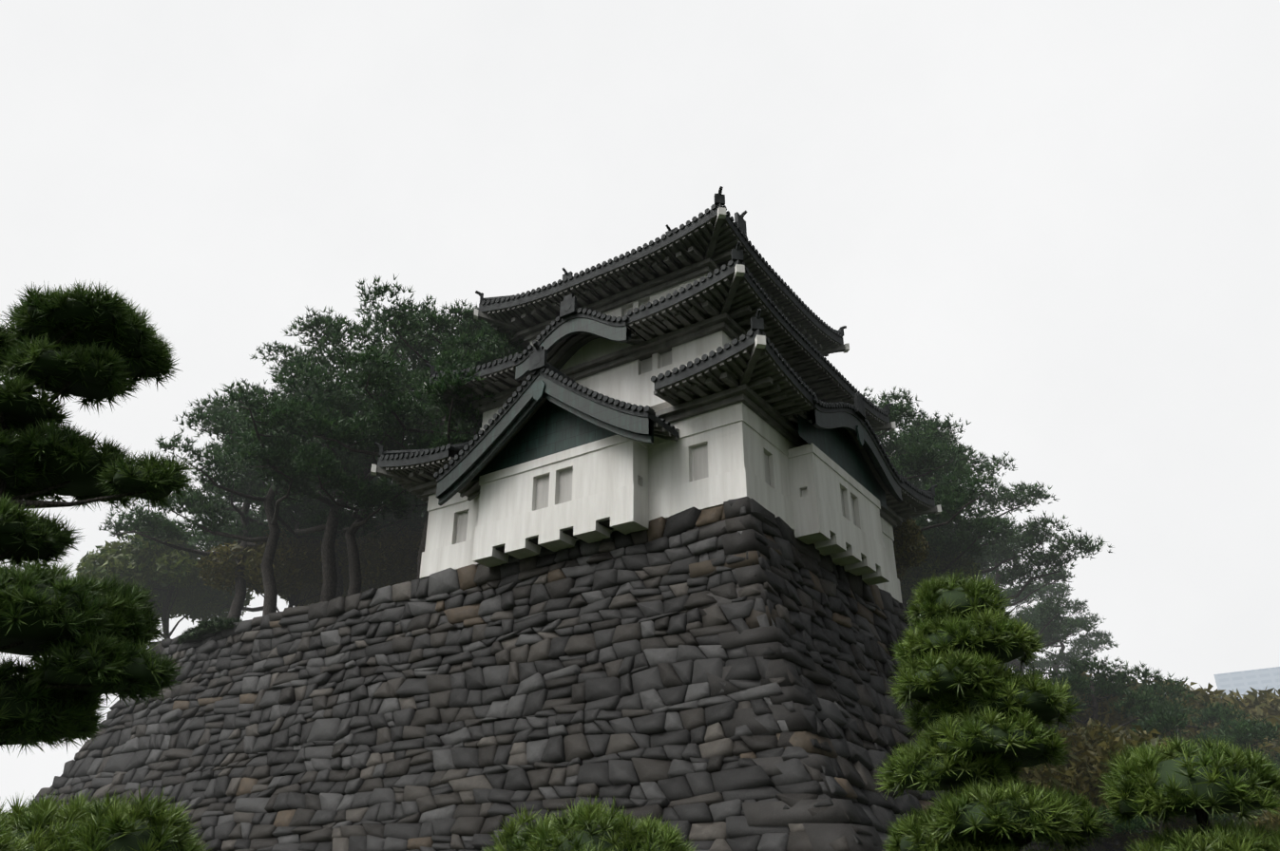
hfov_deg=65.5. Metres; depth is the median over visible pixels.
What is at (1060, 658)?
pine
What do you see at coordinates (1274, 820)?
bush
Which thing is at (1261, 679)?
distant office towers
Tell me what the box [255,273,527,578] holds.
pine
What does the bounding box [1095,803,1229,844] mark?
bush
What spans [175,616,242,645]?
wall top shrub
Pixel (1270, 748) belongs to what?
tree
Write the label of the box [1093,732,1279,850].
niwaki
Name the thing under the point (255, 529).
pine
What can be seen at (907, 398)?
pine
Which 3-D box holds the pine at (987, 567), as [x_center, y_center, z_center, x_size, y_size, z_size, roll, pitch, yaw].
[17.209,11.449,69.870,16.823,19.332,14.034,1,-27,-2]
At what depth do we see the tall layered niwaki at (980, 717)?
8.54 m
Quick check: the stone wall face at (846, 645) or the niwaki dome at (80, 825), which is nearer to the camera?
the niwaki dome at (80, 825)
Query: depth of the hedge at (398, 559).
55.80 m
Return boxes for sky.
[0,0,1279,813]
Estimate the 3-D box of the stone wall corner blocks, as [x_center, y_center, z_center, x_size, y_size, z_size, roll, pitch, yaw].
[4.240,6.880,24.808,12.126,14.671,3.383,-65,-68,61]
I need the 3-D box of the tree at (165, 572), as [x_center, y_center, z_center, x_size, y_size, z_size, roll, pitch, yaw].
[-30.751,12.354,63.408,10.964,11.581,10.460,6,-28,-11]
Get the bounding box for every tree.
[75,520,254,639]
[194,523,404,611]
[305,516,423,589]
[892,518,930,581]
[897,531,982,608]
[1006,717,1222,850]
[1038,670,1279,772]
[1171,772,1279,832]
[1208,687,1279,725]
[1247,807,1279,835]
[1254,740,1279,764]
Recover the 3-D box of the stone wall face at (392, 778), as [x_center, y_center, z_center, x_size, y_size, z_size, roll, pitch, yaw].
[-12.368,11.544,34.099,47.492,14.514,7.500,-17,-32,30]
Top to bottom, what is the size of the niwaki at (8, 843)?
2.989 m
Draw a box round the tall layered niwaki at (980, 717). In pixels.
[873,567,1117,850]
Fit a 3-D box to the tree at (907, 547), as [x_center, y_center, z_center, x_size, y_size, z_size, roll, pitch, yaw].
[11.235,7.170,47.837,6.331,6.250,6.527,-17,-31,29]
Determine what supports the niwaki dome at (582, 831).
on the ground
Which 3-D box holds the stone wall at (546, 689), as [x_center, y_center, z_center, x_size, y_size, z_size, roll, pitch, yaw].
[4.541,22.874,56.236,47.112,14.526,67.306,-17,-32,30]
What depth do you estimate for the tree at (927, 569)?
54.59 m
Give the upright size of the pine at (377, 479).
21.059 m
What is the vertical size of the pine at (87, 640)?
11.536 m
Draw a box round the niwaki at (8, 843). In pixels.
[0,817,35,850]
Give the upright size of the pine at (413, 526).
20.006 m
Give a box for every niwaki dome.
[0,783,212,850]
[480,794,698,850]
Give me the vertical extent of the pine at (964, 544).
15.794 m
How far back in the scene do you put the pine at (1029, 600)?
79.26 m
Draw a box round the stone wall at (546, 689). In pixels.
[50,510,1035,850]
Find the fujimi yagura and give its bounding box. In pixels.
[370,186,941,603]
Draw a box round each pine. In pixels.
[0,278,196,758]
[97,391,387,620]
[134,341,382,616]
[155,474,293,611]
[212,295,475,602]
[215,400,430,598]
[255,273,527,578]
[255,356,469,595]
[257,390,427,551]
[352,299,514,450]
[353,306,481,524]
[370,477,425,513]
[856,386,996,543]
[875,399,998,535]
[882,432,1112,605]
[888,410,1024,573]
[907,542,1027,607]
[977,515,1099,675]
[979,560,1071,670]
[1007,581,1118,678]
[1012,650,1203,844]
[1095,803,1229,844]
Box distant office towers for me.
[1213,667,1279,699]
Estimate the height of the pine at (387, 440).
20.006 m
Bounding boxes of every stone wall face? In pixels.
[31,498,849,850]
[749,498,1092,850]
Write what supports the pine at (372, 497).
on the stone wall at (546, 689)
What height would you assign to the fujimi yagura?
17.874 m
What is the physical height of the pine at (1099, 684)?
15.983 m
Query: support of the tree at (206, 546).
on the stone wall at (546, 689)
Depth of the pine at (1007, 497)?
60.93 m
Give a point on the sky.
(1051, 225)
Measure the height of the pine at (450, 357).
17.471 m
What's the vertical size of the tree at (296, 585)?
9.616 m
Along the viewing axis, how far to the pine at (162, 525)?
55.04 m
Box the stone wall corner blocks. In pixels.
[687,496,886,850]
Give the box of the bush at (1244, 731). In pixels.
[1118,672,1279,770]
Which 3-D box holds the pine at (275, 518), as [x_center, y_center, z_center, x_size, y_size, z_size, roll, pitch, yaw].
[-19.189,3.587,51.169,11.695,16.110,14.019,17,-31,-29]
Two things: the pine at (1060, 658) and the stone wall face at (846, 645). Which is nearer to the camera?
the stone wall face at (846, 645)
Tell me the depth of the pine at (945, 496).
50.80 m
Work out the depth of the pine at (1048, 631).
69.18 m
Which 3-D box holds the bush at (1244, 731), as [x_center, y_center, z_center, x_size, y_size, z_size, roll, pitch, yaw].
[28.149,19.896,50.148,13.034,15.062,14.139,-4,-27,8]
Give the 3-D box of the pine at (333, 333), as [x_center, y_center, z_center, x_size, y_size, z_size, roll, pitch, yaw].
[-14.651,3.053,53.209,16.493,19.059,17.890,12,-29,-22]

